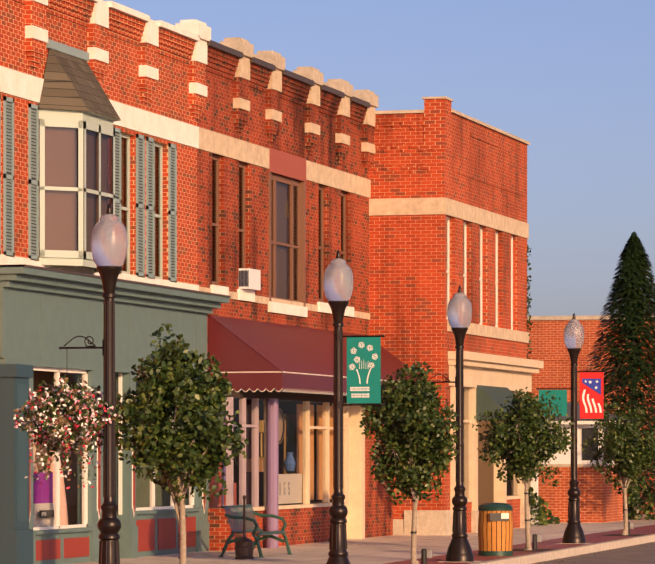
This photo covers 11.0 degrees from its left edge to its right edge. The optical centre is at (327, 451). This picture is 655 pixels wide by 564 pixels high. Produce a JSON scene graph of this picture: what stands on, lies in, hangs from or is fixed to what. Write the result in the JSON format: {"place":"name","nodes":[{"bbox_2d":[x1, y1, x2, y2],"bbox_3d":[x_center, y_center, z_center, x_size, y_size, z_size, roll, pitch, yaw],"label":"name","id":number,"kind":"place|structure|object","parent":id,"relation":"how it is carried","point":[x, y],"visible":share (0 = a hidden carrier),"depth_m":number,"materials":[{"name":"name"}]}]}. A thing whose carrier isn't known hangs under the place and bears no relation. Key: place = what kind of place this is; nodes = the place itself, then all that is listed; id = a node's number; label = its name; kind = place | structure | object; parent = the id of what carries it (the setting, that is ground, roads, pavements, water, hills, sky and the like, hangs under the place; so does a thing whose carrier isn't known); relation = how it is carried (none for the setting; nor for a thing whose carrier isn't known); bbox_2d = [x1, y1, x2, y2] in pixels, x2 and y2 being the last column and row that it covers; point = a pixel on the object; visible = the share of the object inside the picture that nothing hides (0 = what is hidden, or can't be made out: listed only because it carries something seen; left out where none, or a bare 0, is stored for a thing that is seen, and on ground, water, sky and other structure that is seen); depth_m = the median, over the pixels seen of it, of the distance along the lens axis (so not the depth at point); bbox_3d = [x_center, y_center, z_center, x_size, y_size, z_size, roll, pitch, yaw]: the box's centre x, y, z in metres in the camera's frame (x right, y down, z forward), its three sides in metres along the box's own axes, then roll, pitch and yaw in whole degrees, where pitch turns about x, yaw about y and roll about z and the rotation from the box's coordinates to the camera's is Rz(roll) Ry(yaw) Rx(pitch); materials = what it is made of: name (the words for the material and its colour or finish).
{"place":"outdoors","nodes":[
{"label":"outdoors","id":0,"kind":"place"},
{"bbox_2d":[72,514,654,563],"bbox_3d":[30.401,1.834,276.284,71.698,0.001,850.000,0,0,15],"label":"sidewalk","id":1,"kind":"structure","parent":0,"point":[383,549],"depth_m":63.58,"materials":[{"name":"concrete"}]},
{"bbox_2d":[0,0,368,370],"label":"building walls","id":2,"kind":"structure","parent":1,"relation":"on","point":[120,84],"depth_m":64.67,"materials":[{"name":"red brick"}]},
{"bbox_2d":[33,370,176,524],"bbox_3d":[-5.319,-0.041,58.744,3.140,2.750,10.580,0,0,15],"label":"shop interior","id":3,"kind":"object","parent":2,"relation":"attached to","point":[161,496],"depth_m":57.92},
{"bbox_2d":[33,472,53,526],"bbox_3d":[-4.695,0.824,55.581,0.200,0.980,1.000,0,0,15],"label":"poster","id":4,"kind":"object","parent":3,"relation":"in","point":[39,492],"depth_m":55.50,"materials":[{"name":"purple paper"}]},
{"bbox_2d":[33,437,67,524],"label":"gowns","id":5,"kind":"object","parent":3,"relation":"in","point":[63,518],"depth_m":56.55,"materials":[{"name":"beige fabric"}]},
{"bbox_2d":[0,264,230,563],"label":"shop front","id":6,"kind":"object","parent":2,"relation":"attached to","point":[46,313],"visible":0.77,"depth_m":56.56,"materials":[{"name":"paint"}]},
{"bbox_2d":[40,510,53,517],"bbox_3d":[-4.514,1.005,55.582,0.019,0.122,0.948,0,0,15],"label":"open sign","id":7,"kind":"object","parent":6,"relation":"attached to","point":[44,515],"depth_m":55.40,"materials":[{"name":"black"}]},
{"bbox_2d":[0,39,345,306],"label":"windows","id":8,"kind":"structure","parent":2,"relation":"in","point":[78,171],"depth_m":56.38,"materials":[{"name":"white wood"}]},
{"bbox_2d":[0,0,378,319],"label":"building trim","id":9,"kind":"structure","parent":2,"relation":"attached to","point":[236,60],"depth_m":64.15,"materials":[{"name":"beige stone"}]},
{"bbox_2d":[209,399,331,507],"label":"shop interior","id":10,"kind":"object","parent":2,"relation":"attached to","point":[249,453],"depth_m":72.95,"materials":[{"name":"black"}]},
{"bbox_2d":[209,404,332,506],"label":"shop display","id":11,"kind":"object","parent":10,"relation":"in","point":[221,501],"depth_m":69.01},
{"bbox_2d":[279,474,302,503],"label":"window sign","id":12,"kind":"object","parent":10,"relation":"attached to","point":[283,486],"depth_m":67.53,"materials":[{"name":"beige paper"}]},
{"bbox_2d":[208,371,392,550],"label":"shop front","id":13,"kind":"object","parent":2,"relation":"attached to","point":[368,503],"visible":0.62,"depth_m":68.29,"materials":[{"name":"brown"}]},
{"bbox_2d":[208,315,429,394],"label":"awning","id":14,"kind":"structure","parent":13,"relation":"attached to","point":[263,356],"depth_m":65.04,"materials":[{"name":"red fabric"}]},
{"bbox_2d":[235,495,253,558],"bbox_3d":[-1.424,1.284,58.476,0.330,1.100,0.330,0,0,15],"label":"ash urn","id":15,"kind":"object","parent":1,"relation":"on","point":[244,548],"visible":1,"depth_m":58.37,"materials":[{"name":"brown metal"}]},
{"bbox_2d":[218,504,291,557],"bbox_3d":[-1.266,1.393,60.246,0.820,0.906,1.864,0,0,15],"label":"bench","id":16,"kind":"object","parent":1,"relation":"on","point":[252,520],"visible":0.92,"depth_m":60.10,"materials":[{"name":"green metal"}]},
{"bbox_2d":[385,525,654,563],"bbox_3d":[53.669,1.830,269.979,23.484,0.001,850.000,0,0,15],"label":"paver band","id":17,"kind":"object","parent":1,"relation":"on","point":[590,538],"depth_m":66.83,"materials":[{"name":"red brick"}]},
{"bbox_2d":[478,503,512,555],"bbox_3d":[2.961,1.364,60.318,0.620,0.940,0.674,0,0,15],"label":"litter bin","id":18,"kind":"object","parent":17,"relation":"on","point":[495,528],"visible":0.92,"depth_m":60.09,"materials":[{"name":"orange wood"}]},
{"bbox_2d":[421,522,633,563],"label":"bollards","id":19,"kind":"object","parent":17,"relation":"on","point":[426,553],"visible":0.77,"depth_m":64.15,"materials":[{"name":"black metal"}]},
{"bbox_2d":[512,549,555,550],"bbox_3d":[3.733,1.825,63.512,0.840,0.001,1.500,0,0,15],"label":"tree grate","id":20,"kind":"object","parent":17,"relation":"on","point":[532,550],"visible":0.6,"depth_m":63.27,"materials":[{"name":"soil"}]},
{"bbox_2d":[472,387,574,549],"bbox_3d":[3.662,0.316,63.446,1.814,3.045,1.830,0,0,-28],"label":"street tree","id":21,"kind":"object","parent":20,"relation":"on","point":[519,427],"visible":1,"depth_m":63.13,"materials":[{"name":"green plant"}]},
{"bbox_2d":[556,543,588,543],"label":"lamp pad","id":22,"kind":"object","parent":17,"relation":"on","point":[573,543],"visible":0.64,"depth_m":68.07,"materials":[{"name":"concrete"}]},
{"bbox_2d":[536,314,606,542],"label":"street lamp","id":23,"kind":"object","parent":22,"relation":"on","point":[591,394],"visible":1,"depth_m":68.28,"materials":[{"name":"brown metal"}]},
{"bbox_2d":[602,534,648,535],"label":"tree grate","id":24,"kind":"object","parent":17,"relation":"on","point":[626,535],"visible":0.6,"depth_m":74.62,"materials":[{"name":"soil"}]},
{"bbox_2d":[581,403,654,534],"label":"street tree","id":25,"kind":"object","parent":24,"relation":"on","point":[618,443],"visible":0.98,"depth_m":74.83,"materials":[{"name":"green plant"}]},
{"label":"street tree pit","id":26,"kind":"object","parent":17,"relation":"on","visible":0},
{"bbox_2d":[115,323,248,563],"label":"street tree","id":27,"kind":"object","parent":26,"relation":"on","point":[195,441],"visible":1,"depth_m":40.56,"materials":[{"name":"green plant"}]},
{"label":"street tree pit","id":28,"kind":"object","parent":17,"relation":"on","visible":0},
{"bbox_2d":[359,360,462,563],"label":"street tree","id":29,"kind":"object","parent":28,"relation":"on","point":[418,438],"visible":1,"depth_m":53.74,"materials":[{"name":"green plant"}]},
{"bbox_2d":[530,431,537,524],"bbox_3d":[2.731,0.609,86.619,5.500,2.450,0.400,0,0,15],"label":"pergola post","id":30,"kind":"object","parent":1,"relation":"on","point":[534,484],"visible":0.18,"depth_m":85.85,"materials":[{"name":"white"}]},
{"bbox_2d":[528,486,551,525],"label":"climbing plant","id":31,"kind":"object","parent":1,"relation":"on","point":[533,502],"visible":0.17,"depth_m":85.35,"materials":[{"name":"green plant"}]},
{"bbox_2d":[529,495,559,523],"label":"shrub","id":32,"kind":"object","parent":1,"relation":"on","point":[553,519],"visible":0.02,"depth_m":87.17,"materials":[{"name":"green plant"}]},
{"bbox_2d":[527,315,654,513],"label":"building","id":33,"kind":"structure","parent":1,"relation":"on","point":[546,338],"depth_m":101.34,"materials":[{"name":"brick"}]},
{"bbox_2d":[577,231,654,519],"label":"spruce","id":34,"kind":"object","parent":1,"relation":"on","point":[636,309],"visible":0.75,"depth_m":93.19,"materials":[{"name":"green plant"}]},
{"bbox_2d":[623,479,654,519],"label":"shrub","id":35,"kind":"object","parent":1,"relation":"on","point":[648,494],"visible":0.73,"depth_m":92.65,"materials":[{"name":"green plant"}]},
{"bbox_2d":[103,0,654,315],"label":"sky","id":36,"kind":"structure","parent":0,"point":[574,80],"materials":[{"name":"blue"}]},
{"bbox_2d":[330,99,526,518],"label":"building walls","id":37,"kind":"structure","parent":0,"point":[407,284],"depth_m":75.47,"materials":[{"name":"red brick"}]},
{"bbox_2d":[369,96,543,534],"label":"building trim","id":38,"kind":"structure","parent":37,"relation":"attached to","point":[510,373],"depth_m":77.66,"materials":[{"name":"beige stone"}]},
{"bbox_2d":[446,217,513,506],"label":"window frames","id":39,"kind":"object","parent":37,"relation":"in","point":[485,483],"depth_m":82.59,"materials":[{"name":"beige wood"}]},
{"bbox_2d":[476,385,543,428],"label":"green awning","id":40,"kind":"object","parent":37,"relation":"attached to","point":[490,398],"visible":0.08,"depth_m":77.73,"materials":[{"name":"grey"}]},
{"bbox_2d":[526,245,532,358],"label":"ivy vine","id":41,"kind":"object","parent":37,"relation":"attached to","point":[528,298],"visible":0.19,"depth_m":83.68,"materials":[{"name":"green plant"}]},
{"bbox_2d":[529,402,630,522],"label":"building","id":42,"kind":"structure","parent":0,"point":[600,502],"depth_m":88.76,"materials":[{"name":"red brick"}]},
{"bbox_2d":[532,542,654,563],"bbox_3d":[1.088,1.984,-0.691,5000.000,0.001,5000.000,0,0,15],"label":"road","id":43,"kind":"structure","parent":0,"point":[639,554],"depth_m":64.22,"materials":[{"name":"grey asphalt"}]},
{"bbox_2d":[396,532,654,563],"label":"brick paving","id":44,"kind":"structure","parent":43,"relation":"on","point":[560,558],"depth_m":65.03,"materials":[{"name":"red brick"}]},
{"bbox_2d":[471,534,654,563],"bbox_3d":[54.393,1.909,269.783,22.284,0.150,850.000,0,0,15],"label":"kerb","id":45,"kind":"structure","parent":43,"relation":"on","point":[564,552],"depth_m":64.90,"materials":[{"name":"concrete"}]},
{"bbox_3d":[-2.437,1.829,38.159,0.620,0.010,0.620,0,0,15],"label":"lamp pad","id":46,"kind":"object","parent":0,"visible":0},
{"bbox_2d":[54,203,127,563],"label":"street lamp","id":47,"kind":"object","parent":46,"relation":"on","point":[109,243],"visible":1,"depth_m":38.10,"materials":[{"name":"brown metal"}]},
{"bbox_2d":[13,376,116,488],"bbox_3d":[-2.949,-0.220,38.245,1.071,1.270,1.061,0,0,-40],"label":"hanging flower basket","id":48,"kind":"object","parent":47,"relation":"attached to","point":[54,425],"visible":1,"depth_m":38.06,"materials":[{"name":"multicoloured"}]},
{"bbox_3d":[0.148,1.829,46.919,0.620,0.010,0.620,0,0,15],"label":"lamp pad","id":49,"kind":"object","parent":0,"visible":0},
{"bbox_2d":[323,250,384,563],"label":"street lamp","id":50,"kind":"object","parent":49,"relation":"on","point":[363,368],"visible":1,"depth_m":46.84,"materials":[{"name":"brown metal"}]},
{"bbox_3d":[2.205,1.829,56.978,0.620,0.010,0.620,0,0,15],"label":"lamp pad","id":51,"kind":"object","parent":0,"visible":0},
{"bbox_2d":[428,285,473,561],"bbox_3d":[2.030,-0.476,57.025,0.832,4.620,0.470,0,0,15],"label":"street lamp","id":52,"kind":"object","parent":51,"relation":"on","point":[459,311],"visible":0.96,"depth_m":56.90,"materials":[{"name":"brown metal"}]}
]}

